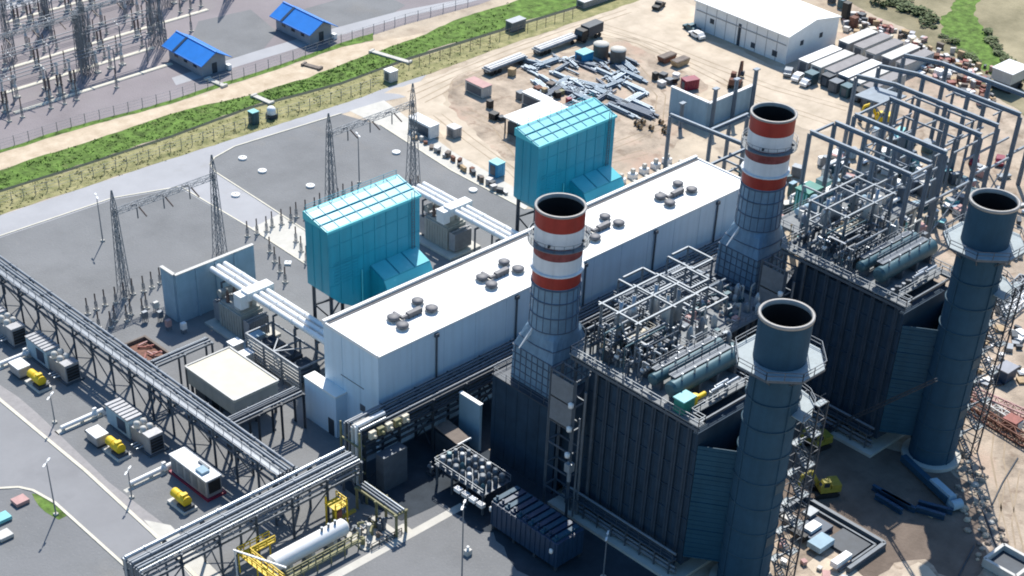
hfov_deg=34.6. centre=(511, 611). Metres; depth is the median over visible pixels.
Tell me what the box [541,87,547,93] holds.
crate
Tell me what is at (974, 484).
boulder
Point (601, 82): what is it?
steel stack
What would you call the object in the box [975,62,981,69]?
debris pallet
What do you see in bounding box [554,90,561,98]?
crate
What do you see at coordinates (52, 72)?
post insulator
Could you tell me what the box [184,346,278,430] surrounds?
pump house
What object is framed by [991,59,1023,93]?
white house
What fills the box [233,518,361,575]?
gas tank
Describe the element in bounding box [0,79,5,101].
instrument transformer
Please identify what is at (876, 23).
debris pallet
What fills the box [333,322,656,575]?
dark paving
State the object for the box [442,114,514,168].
tyre track
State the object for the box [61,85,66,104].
post insulator
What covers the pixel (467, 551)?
bollard
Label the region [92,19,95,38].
post insulator
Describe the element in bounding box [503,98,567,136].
open shed
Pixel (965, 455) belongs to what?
boulder
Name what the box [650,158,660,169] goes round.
footing
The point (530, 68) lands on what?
steel stack
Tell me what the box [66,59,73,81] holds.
instrument transformer
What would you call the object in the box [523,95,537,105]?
door
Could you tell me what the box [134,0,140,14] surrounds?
instrument transformer
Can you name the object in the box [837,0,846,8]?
site tank
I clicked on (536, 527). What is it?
blue module
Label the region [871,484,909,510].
blue girder
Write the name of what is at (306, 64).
culvert slab
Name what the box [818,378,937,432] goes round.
long boom
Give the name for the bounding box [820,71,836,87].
container
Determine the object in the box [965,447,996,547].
ground cable
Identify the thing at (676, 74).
crate
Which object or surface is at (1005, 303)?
boom section
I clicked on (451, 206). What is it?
bus duct
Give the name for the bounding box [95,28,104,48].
circuit breaker
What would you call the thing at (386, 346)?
turbine hall
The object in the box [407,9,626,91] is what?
tyre track
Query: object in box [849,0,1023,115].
scrub field
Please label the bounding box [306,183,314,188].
manhole cover
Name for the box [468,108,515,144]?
tyre track
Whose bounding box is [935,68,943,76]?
debris pallet
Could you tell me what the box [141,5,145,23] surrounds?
post insulator
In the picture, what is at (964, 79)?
debris pallet
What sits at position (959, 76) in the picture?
debris pallet
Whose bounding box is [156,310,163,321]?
terminal box
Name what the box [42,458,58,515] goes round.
lamp post
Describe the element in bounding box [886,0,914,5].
bush
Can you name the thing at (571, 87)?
steel stack
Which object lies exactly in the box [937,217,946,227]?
packing case
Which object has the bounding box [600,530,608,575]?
lamp post
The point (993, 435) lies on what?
tyre track
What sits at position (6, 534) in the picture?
pallet stack
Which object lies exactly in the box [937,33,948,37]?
bush
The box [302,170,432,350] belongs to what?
intake house
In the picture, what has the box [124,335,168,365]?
sunk pit
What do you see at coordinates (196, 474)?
container
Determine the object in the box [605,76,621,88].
steel stack
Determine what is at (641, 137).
tyre track
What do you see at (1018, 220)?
material pack
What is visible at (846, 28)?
debris pallet
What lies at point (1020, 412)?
boom section
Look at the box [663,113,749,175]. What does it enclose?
girder structure
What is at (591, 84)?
steel stack
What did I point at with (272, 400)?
pipe rack
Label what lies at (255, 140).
kerb
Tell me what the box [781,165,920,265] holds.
pipework
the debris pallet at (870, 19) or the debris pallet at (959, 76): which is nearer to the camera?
the debris pallet at (959, 76)
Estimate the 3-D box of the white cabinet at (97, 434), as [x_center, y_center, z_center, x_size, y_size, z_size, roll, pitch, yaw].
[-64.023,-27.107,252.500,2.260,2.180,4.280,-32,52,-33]
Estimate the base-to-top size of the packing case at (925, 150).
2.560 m
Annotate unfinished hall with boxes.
[799,53,1023,238]
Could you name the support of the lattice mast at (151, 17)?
on the switchyard gravel
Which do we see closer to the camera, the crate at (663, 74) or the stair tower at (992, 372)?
the stair tower at (992, 372)
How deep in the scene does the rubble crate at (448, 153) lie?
329.33 m
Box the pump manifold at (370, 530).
[344,514,394,551]
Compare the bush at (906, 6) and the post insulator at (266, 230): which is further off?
the bush at (906, 6)
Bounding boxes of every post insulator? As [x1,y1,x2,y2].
[1,45,6,64]
[5,102,11,122]
[19,98,24,117]
[28,38,32,56]
[38,58,41,77]
[41,34,46,52]
[47,89,53,109]
[50,54,55,74]
[54,30,59,49]
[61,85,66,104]
[62,51,67,70]
[74,81,79,100]
[85,298,90,315]
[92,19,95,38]
[93,293,99,310]
[96,311,101,329]
[102,39,106,58]
[102,289,108,306]
[104,16,108,34]
[108,311,114,328]
[112,305,118,322]
[113,287,118,304]
[114,68,118,88]
[115,35,119,54]
[121,282,127,299]
[124,305,130,322]
[128,299,133,316]
[130,278,135,295]
[140,28,144,46]
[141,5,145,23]
[141,276,146,293]
[144,292,149,309]
[149,272,154,288]
[157,267,161,284]
[189,13,193,31]
[244,221,250,237]
[254,219,259,235]
[264,216,269,232]
[267,237,272,253]
[269,211,274,227]
[272,247,277,263]
[277,256,282,273]
[279,209,284,225]
[282,267,288,283]
[288,207,293,222]
[293,202,298,218]
[293,226,298,242]
[298,236,303,252]
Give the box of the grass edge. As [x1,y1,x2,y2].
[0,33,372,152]
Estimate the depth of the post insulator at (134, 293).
285.22 m
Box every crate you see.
[433,145,440,151]
[444,150,450,157]
[450,155,455,161]
[460,164,466,171]
[470,168,475,175]
[479,175,483,182]
[485,176,492,184]
[486,99,493,108]
[488,110,499,120]
[490,183,497,190]
[496,187,502,193]
[498,114,504,121]
[508,67,516,76]
[515,89,523,100]
[533,85,542,90]
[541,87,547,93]
[546,81,555,87]
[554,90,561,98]
[565,96,572,104]
[652,71,658,80]
[657,79,666,87]
[659,71,668,78]
[665,77,673,84]
[672,72,680,78]
[672,76,677,83]
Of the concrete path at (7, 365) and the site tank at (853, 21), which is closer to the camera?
the concrete path at (7, 365)
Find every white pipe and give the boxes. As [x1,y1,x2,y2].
[0,347,29,367]
[60,407,103,431]
[128,461,170,487]
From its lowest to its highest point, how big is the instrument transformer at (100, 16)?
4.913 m
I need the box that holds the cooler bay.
[245,321,324,390]
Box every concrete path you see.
[0,355,31,369]
[54,411,105,434]
[124,468,169,492]
[328,503,465,575]
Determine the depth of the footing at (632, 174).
325.31 m
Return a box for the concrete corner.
[145,520,220,575]
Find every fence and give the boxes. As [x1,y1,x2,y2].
[0,77,378,202]
[1,0,476,145]
[409,6,580,64]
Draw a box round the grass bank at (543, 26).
[0,0,638,214]
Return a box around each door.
[385,72,388,80]
[410,119,427,137]
[448,129,452,136]
[466,83,480,96]
[490,164,494,175]
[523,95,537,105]
[799,62,805,71]
[822,77,826,85]
[829,83,834,91]
[839,43,845,49]
[841,88,845,96]
[854,48,860,55]
[882,59,888,64]
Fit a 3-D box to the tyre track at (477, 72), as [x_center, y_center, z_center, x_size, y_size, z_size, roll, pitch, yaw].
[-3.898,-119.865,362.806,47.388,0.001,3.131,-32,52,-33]
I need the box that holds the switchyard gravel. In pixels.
[0,0,489,149]
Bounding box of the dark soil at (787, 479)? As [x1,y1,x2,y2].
[739,388,817,539]
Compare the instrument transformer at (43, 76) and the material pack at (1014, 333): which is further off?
the instrument transformer at (43, 76)
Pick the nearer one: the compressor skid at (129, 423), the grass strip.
the compressor skid at (129, 423)
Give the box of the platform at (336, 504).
[324,490,355,524]
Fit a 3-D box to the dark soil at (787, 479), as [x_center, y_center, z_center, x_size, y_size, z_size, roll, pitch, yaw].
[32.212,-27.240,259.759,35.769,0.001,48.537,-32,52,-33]
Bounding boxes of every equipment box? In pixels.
[226,337,243,350]
[238,347,254,362]
[249,329,265,350]
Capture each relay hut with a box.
[161,30,231,76]
[269,1,337,44]
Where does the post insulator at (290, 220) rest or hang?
on the concrete slab
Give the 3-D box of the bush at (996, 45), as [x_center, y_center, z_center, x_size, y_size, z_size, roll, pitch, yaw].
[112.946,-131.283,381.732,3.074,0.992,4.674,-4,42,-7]
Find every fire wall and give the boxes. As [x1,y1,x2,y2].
[159,265,178,321]
[174,243,255,322]
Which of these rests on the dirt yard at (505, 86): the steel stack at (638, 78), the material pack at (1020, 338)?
the steel stack at (638, 78)
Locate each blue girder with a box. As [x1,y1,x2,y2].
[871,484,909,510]
[874,493,903,514]
[880,490,916,512]
[915,505,945,520]
[918,499,953,514]
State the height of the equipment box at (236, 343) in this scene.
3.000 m
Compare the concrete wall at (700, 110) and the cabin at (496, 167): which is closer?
the cabin at (496, 167)
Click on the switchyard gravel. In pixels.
(159, 82)
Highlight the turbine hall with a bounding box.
[303,155,740,452]
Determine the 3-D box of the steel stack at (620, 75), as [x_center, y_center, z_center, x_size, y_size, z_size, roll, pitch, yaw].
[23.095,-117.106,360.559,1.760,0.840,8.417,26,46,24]
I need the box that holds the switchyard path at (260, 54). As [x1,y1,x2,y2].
[172,0,475,84]
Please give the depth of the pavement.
252.24 m
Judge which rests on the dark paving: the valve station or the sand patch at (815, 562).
the valve station
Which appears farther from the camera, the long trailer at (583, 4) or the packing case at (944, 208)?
the long trailer at (583, 4)
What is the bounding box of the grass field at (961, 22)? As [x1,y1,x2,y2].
[939,0,1002,74]
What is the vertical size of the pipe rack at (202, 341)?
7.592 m
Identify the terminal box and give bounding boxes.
[141,310,148,322]
[152,300,158,312]
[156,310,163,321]
[164,318,171,331]
[180,321,186,333]
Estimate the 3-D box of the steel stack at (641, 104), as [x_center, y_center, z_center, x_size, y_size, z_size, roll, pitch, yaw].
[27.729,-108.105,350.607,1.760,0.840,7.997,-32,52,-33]
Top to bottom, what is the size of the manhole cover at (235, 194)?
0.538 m
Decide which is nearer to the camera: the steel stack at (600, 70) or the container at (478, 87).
the container at (478, 87)
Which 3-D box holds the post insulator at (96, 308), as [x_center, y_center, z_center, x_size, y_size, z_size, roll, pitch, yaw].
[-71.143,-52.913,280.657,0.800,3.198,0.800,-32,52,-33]
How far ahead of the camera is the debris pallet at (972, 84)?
363.94 m
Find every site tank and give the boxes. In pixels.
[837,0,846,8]
[840,0,852,19]
[849,15,859,28]
[857,12,866,17]
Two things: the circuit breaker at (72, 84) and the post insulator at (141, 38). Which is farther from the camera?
the post insulator at (141, 38)
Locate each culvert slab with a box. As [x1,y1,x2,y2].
[204,76,227,87]
[250,93,274,104]
[301,61,322,70]
[368,48,412,64]
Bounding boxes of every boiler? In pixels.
[542,273,748,575]
[741,176,951,457]
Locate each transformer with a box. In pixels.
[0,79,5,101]
[12,75,20,98]
[20,0,25,12]
[22,24,30,46]
[31,0,37,9]
[34,20,41,43]
[40,66,47,89]
[47,17,54,39]
[54,62,62,84]
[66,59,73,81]
[86,8,92,28]
[93,51,101,73]
[98,5,104,25]
[106,47,114,69]
[118,43,125,65]
[123,1,129,17]
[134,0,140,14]
[205,285,280,348]
[420,202,480,260]
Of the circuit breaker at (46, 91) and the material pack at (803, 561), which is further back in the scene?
the circuit breaker at (46, 91)
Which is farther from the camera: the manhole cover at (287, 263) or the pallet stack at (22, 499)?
the manhole cover at (287, 263)
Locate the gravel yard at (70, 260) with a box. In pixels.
[0,114,691,575]
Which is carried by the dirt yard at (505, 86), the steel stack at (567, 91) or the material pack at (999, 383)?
the steel stack at (567, 91)
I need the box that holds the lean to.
[434,420,471,455]
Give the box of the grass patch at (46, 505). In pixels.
[32,493,66,519]
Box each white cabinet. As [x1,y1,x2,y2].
[8,357,29,379]
[84,424,108,448]
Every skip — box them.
[657,51,676,63]
[670,55,689,67]
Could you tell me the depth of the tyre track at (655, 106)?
352.46 m
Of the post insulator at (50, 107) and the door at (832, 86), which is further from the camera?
the door at (832, 86)
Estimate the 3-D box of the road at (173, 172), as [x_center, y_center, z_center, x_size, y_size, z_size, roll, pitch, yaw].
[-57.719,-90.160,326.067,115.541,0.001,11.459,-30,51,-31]
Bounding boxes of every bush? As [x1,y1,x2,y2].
[880,0,887,7]
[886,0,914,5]
[895,1,922,13]
[910,5,937,15]
[918,15,935,26]
[923,13,940,21]
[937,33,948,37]
[941,36,960,42]
[961,49,978,58]
[968,57,981,63]
[982,27,992,34]
[983,35,999,42]
[989,42,1002,50]
[993,49,1008,56]
[1000,56,1016,61]
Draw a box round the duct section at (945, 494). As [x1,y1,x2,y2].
[900,454,963,510]
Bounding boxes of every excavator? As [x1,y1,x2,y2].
[727,61,744,89]
[793,470,841,499]
[799,427,832,453]
[857,103,890,125]
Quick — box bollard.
[463,546,471,556]
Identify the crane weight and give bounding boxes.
[1002,412,1023,431]
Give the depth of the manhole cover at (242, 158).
325.46 m
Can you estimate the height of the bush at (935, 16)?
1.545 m
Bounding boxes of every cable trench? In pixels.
[0,9,208,71]
[6,0,87,23]
[6,46,155,93]
[13,62,172,113]
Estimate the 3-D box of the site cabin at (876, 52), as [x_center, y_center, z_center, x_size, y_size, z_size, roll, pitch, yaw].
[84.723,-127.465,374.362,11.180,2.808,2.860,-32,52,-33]
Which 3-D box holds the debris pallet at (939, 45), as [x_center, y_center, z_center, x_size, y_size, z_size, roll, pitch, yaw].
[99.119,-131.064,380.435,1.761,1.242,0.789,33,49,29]
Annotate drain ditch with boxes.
[0,6,578,191]
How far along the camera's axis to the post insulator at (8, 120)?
333.60 m
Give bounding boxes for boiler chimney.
[709,298,826,575]
[901,188,1023,472]
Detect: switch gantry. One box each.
[0,13,90,76]
[39,0,133,27]
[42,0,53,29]
[71,0,166,73]
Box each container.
[168,446,226,501]
[408,112,439,139]
[465,76,491,97]
[505,15,526,31]
[522,88,552,105]
[680,75,699,90]
[793,180,823,210]
[804,69,819,85]
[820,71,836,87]
[827,77,843,93]
[839,82,852,98]
[854,86,866,102]
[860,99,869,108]
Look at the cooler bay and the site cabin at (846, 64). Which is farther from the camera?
the site cabin at (846, 64)
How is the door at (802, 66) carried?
in the site cabin at (804, 63)
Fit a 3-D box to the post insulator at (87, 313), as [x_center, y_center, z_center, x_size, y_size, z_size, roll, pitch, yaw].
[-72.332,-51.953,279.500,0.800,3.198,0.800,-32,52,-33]
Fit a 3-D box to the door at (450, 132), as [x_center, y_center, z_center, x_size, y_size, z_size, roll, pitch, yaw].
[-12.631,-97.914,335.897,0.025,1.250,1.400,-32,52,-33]
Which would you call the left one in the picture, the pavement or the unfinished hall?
the pavement
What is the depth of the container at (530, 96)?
347.48 m
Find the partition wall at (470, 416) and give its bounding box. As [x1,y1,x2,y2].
[459,391,482,451]
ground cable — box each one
[958,545,974,575]
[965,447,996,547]
[990,457,1017,507]
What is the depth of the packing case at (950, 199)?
320.76 m
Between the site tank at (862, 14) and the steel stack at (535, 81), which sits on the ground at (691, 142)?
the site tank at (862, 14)
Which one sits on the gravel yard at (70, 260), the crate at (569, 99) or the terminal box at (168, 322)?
the terminal box at (168, 322)
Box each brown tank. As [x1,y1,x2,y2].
[593,40,608,59]
[610,45,626,64]
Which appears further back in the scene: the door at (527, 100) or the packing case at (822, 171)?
the door at (527, 100)
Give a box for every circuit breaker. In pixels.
[0,90,11,112]
[12,6,21,26]
[25,2,34,22]
[32,46,41,67]
[37,0,42,19]
[43,77,53,99]
[55,74,65,95]
[64,0,70,12]
[69,70,78,91]
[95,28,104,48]
[133,17,139,37]
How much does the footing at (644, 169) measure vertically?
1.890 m
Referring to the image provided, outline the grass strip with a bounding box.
[0,0,576,188]
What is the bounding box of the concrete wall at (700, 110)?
[669,67,760,128]
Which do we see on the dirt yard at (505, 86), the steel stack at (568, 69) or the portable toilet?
the steel stack at (568, 69)
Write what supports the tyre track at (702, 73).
on the dirt ground at (662, 25)
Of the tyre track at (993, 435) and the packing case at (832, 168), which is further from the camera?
the packing case at (832, 168)
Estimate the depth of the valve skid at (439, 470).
250.34 m
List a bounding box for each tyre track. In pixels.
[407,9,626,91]
[416,12,630,93]
[418,44,570,99]
[425,47,575,102]
[433,115,513,177]
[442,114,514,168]
[460,110,514,155]
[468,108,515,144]
[601,33,825,123]
[603,30,832,121]
[605,24,848,107]
[605,28,845,110]
[613,118,672,142]
[613,121,678,148]
[633,58,665,138]
[638,74,657,137]
[990,413,1010,545]
[998,468,1007,543]
[1002,409,1023,551]
[1011,470,1019,548]
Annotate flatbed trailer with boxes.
[482,52,527,75]
[532,33,577,55]
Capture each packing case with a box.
[782,199,793,214]
[786,173,791,182]
[787,180,797,195]
[791,163,801,178]
[815,175,831,186]
[817,155,822,165]
[821,155,826,167]
[821,165,831,177]
[830,159,841,173]
[831,153,844,158]
[849,146,857,159]
[871,126,885,138]
[881,167,888,175]
[886,136,896,144]
[898,162,903,177]
[915,167,926,179]
[916,179,930,197]
[919,222,926,232]
[921,138,935,154]
[924,215,937,228]
[925,214,938,225]
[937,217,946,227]
[941,202,950,213]
[943,168,951,181]
[945,196,959,203]
[948,171,963,185]
[952,204,967,215]
[955,175,968,187]
[955,192,964,203]
[963,178,976,186]
[975,165,985,178]
[996,173,1011,179]
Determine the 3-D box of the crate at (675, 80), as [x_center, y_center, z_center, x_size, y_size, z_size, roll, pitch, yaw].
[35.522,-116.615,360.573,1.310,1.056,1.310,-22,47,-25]
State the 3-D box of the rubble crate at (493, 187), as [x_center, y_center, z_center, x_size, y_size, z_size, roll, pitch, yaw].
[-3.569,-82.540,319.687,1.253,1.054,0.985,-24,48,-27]
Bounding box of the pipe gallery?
[609,246,760,391]
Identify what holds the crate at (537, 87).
on the dirt yard at (505, 86)
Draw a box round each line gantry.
[110,154,227,296]
[325,83,420,201]
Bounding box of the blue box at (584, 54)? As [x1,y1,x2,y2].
[575,47,593,61]
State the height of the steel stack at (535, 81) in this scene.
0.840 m
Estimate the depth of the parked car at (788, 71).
364.63 m
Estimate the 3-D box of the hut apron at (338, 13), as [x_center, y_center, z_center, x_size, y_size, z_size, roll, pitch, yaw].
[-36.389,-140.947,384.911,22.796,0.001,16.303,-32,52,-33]
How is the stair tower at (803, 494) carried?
on the dirt ground at (1012, 390)
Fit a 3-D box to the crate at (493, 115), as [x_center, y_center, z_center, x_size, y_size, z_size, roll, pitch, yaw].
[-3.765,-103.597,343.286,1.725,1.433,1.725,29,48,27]
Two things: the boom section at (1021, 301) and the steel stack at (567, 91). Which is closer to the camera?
the boom section at (1021, 301)
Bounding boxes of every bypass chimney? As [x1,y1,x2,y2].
[490,193,590,493]
[695,102,798,379]
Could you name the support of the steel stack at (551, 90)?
on the dirt yard at (505, 86)
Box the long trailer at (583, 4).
[576,0,607,8]
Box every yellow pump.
[24,369,51,393]
[102,435,131,462]
[167,487,197,515]
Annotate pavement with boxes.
[0,385,162,525]
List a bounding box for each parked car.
[688,29,705,39]
[783,66,793,76]
[791,71,804,82]
[799,77,810,87]
[994,154,1004,166]
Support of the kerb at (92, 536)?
on the gravel yard at (70, 260)
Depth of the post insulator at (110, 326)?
277.15 m
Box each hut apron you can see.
[193,10,276,60]
[303,0,404,27]
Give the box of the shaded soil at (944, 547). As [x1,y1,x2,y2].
[787,433,990,575]
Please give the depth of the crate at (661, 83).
358.60 m
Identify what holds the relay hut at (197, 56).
on the switchyard gravel
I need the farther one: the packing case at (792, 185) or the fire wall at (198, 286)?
the packing case at (792, 185)
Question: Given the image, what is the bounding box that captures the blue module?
[489,486,583,571]
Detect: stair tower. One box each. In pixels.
[771,390,828,575]
[958,274,1023,456]
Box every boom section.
[967,400,1023,447]
[971,387,1023,420]
[979,401,1023,430]
[995,282,1023,312]
[996,273,1023,303]
[999,292,1023,319]
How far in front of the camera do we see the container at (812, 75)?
361.79 m
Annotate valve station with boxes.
[339,404,409,491]
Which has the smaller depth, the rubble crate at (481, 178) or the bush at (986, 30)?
the rubble crate at (481, 178)
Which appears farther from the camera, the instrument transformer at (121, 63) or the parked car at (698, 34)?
the parked car at (698, 34)
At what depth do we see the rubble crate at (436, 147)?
331.04 m
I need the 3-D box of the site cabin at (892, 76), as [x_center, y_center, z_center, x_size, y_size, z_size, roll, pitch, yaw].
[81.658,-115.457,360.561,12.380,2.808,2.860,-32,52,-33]
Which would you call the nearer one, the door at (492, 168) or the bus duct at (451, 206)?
the bus duct at (451, 206)
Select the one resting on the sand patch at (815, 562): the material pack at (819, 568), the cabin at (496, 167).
the material pack at (819, 568)
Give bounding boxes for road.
[0,0,52,8]
[0,75,425,237]
[0,402,189,575]
[180,167,277,240]
[350,100,527,209]
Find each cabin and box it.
[383,66,397,82]
[446,123,461,138]
[488,158,505,177]
[797,45,841,72]
[810,49,854,78]
[824,54,867,77]
[838,28,877,51]
[838,59,881,82]
[850,67,891,86]
[853,32,892,56]
[863,72,906,90]
[865,38,904,61]
[881,43,919,66]
[895,49,934,70]
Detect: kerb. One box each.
[0,186,177,235]
[0,398,197,575]
[0,486,122,565]
[181,187,306,264]
[209,113,341,229]
[379,124,525,209]
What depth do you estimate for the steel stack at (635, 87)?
356.66 m
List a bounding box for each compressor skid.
[0,305,26,348]
[25,330,84,385]
[105,397,168,457]
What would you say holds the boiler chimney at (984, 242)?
on the dirt ground at (1012, 390)
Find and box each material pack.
[780,557,786,565]
[800,558,807,565]
[816,565,822,571]
[822,570,829,575]
[979,381,988,386]
[991,379,1001,385]
[995,324,1003,332]
[1004,343,1012,352]
[1011,330,1017,339]
[1011,340,1019,345]
[1013,334,1023,343]
[1015,328,1023,335]
[1016,216,1021,225]
[1016,344,1022,349]
[1016,376,1023,383]
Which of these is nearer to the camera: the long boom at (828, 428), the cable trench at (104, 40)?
the long boom at (828, 428)
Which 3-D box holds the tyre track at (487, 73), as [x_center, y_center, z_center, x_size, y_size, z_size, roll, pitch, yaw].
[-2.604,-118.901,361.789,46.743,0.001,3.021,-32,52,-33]
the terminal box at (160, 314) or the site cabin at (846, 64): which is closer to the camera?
the terminal box at (160, 314)
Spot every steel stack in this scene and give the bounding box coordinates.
[520,64,537,73]
[522,58,550,67]
[530,78,548,89]
[533,57,560,68]
[535,73,549,81]
[543,85,562,95]
[549,70,571,80]
[549,75,572,88]
[549,79,569,89]
[550,62,570,74]
[552,53,575,68]
[556,80,574,86]
[559,57,598,67]
[563,56,578,68]
[564,67,579,74]
[565,89,581,94]
[567,85,579,91]
[568,87,584,96]
[570,77,586,88]
[572,79,611,90]
[572,93,590,100]
[575,83,594,89]
[577,63,596,72]
[586,88,600,96]
[591,67,612,77]
[592,85,611,98]
[596,78,610,89]
[596,89,616,101]
[597,60,610,70]
[601,68,626,79]
[604,78,627,89]
[604,102,634,117]
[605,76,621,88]
[607,92,628,103]
[608,72,626,82]
[608,99,659,119]
[612,63,625,69]
[617,68,647,83]
[617,91,647,107]
[621,59,639,73]
[621,81,649,95]
[626,56,639,65]
[631,99,654,112]
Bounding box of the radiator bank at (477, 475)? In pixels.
[434,443,510,515]
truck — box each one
[574,19,603,42]
[652,0,665,10]
[682,22,700,30]
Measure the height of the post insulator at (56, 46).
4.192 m
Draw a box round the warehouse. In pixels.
[694,0,841,64]
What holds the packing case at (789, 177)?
on the ground at (691, 142)
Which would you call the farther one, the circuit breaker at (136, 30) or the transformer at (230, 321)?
the circuit breaker at (136, 30)
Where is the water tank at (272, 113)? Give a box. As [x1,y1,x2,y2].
[265,106,277,119]
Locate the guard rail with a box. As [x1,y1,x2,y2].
[371,528,401,549]
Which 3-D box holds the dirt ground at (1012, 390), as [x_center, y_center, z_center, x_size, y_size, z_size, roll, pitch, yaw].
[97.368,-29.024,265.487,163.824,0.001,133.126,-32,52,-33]
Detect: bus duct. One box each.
[209,261,323,365]
[412,182,518,251]
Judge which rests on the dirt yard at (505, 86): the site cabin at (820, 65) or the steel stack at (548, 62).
the steel stack at (548, 62)
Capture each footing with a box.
[620,173,626,183]
[627,168,637,179]
[639,163,649,174]
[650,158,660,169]
[662,153,671,164]
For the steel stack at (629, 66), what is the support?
on the dirt yard at (505, 86)
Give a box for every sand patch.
[807,555,861,575]
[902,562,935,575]
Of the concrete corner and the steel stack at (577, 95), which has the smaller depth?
the concrete corner
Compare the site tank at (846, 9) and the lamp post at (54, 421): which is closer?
the lamp post at (54, 421)
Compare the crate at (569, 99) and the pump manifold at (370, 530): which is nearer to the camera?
the pump manifold at (370, 530)
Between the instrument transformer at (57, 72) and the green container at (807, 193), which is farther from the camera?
the instrument transformer at (57, 72)
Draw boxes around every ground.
[1,0,1023,274]
[488,210,1023,575]
[836,32,1023,211]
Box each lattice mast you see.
[0,0,16,63]
[78,0,95,73]
[145,0,158,45]
[162,0,172,7]
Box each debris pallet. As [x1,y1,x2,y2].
[842,20,848,27]
[843,25,849,32]
[861,17,867,21]
[868,17,876,24]
[872,20,879,26]
[889,25,893,33]
[901,28,910,36]
[907,35,915,42]
[933,53,939,59]
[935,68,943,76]
[936,41,943,49]
[947,80,955,85]
[949,47,955,53]
[956,74,963,79]
[957,50,964,58]
[961,83,968,88]
[962,76,966,82]
[970,80,975,88]
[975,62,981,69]
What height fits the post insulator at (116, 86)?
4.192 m
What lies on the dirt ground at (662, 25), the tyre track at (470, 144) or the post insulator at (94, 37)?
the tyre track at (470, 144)
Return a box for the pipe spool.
[789,192,795,202]
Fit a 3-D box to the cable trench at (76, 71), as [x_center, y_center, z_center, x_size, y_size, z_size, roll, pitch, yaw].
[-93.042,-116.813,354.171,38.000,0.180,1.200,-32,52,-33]
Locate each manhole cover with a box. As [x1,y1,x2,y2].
[231,192,239,197]
[238,155,246,160]
[258,168,266,173]
[284,260,291,265]
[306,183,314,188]
[392,150,399,154]
[469,187,476,192]
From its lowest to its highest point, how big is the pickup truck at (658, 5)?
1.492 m
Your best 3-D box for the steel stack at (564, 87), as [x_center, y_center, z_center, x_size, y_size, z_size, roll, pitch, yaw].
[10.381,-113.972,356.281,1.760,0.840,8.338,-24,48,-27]
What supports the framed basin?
on the dirt ground at (1012, 390)
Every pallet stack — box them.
[0,510,11,524]
[0,528,13,542]
[10,493,29,507]
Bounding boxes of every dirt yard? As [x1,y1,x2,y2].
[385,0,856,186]
[448,40,707,175]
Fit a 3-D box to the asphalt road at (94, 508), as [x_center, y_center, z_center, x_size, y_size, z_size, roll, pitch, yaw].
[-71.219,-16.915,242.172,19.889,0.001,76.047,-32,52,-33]
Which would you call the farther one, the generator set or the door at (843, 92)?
the door at (843, 92)
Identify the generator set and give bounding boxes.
[993,360,1018,384]
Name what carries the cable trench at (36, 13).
on the switchyard gravel
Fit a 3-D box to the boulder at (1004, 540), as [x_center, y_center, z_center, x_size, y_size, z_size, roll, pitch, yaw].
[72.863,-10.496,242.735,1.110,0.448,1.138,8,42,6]
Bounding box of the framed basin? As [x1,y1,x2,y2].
[981,543,1023,575]
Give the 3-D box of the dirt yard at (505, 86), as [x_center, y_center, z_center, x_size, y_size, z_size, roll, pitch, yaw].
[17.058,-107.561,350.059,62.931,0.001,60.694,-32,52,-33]
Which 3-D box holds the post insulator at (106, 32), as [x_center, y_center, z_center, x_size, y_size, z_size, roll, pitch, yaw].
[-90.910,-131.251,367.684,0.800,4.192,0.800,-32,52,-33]
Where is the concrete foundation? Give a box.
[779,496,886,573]
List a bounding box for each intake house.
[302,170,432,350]
[513,93,624,231]
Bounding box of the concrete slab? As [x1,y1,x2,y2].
[253,214,305,260]
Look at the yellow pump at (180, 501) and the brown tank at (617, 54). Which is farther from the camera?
the brown tank at (617, 54)
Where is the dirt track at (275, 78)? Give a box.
[0,33,424,169]
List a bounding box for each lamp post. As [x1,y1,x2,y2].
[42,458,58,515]
[46,392,57,423]
[94,193,104,241]
[124,466,134,498]
[356,132,360,183]
[461,499,465,575]
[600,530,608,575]
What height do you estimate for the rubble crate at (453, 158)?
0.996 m
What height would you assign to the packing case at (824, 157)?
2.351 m
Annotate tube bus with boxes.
[0,0,91,32]
[0,0,159,55]
[0,9,155,79]
[0,32,150,104]
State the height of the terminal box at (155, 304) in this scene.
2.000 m
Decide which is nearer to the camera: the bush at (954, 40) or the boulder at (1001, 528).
the boulder at (1001, 528)
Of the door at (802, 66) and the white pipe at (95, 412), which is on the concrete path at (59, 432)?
the white pipe at (95, 412)
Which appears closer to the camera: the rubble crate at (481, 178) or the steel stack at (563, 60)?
the rubble crate at (481, 178)
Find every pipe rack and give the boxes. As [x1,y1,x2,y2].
[0,255,299,516]
[121,446,362,575]
[148,336,213,402]
[224,386,306,460]
[346,238,721,481]
[354,481,407,537]
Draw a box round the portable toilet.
[247,108,258,125]
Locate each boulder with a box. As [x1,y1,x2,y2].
[960,459,966,464]
[962,453,968,457]
[963,517,970,522]
[963,527,971,532]
[971,482,978,487]
[982,532,989,537]
[997,526,1004,531]
[1001,538,1008,543]
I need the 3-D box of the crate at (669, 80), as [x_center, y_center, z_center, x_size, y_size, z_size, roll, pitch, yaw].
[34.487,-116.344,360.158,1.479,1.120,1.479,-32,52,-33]

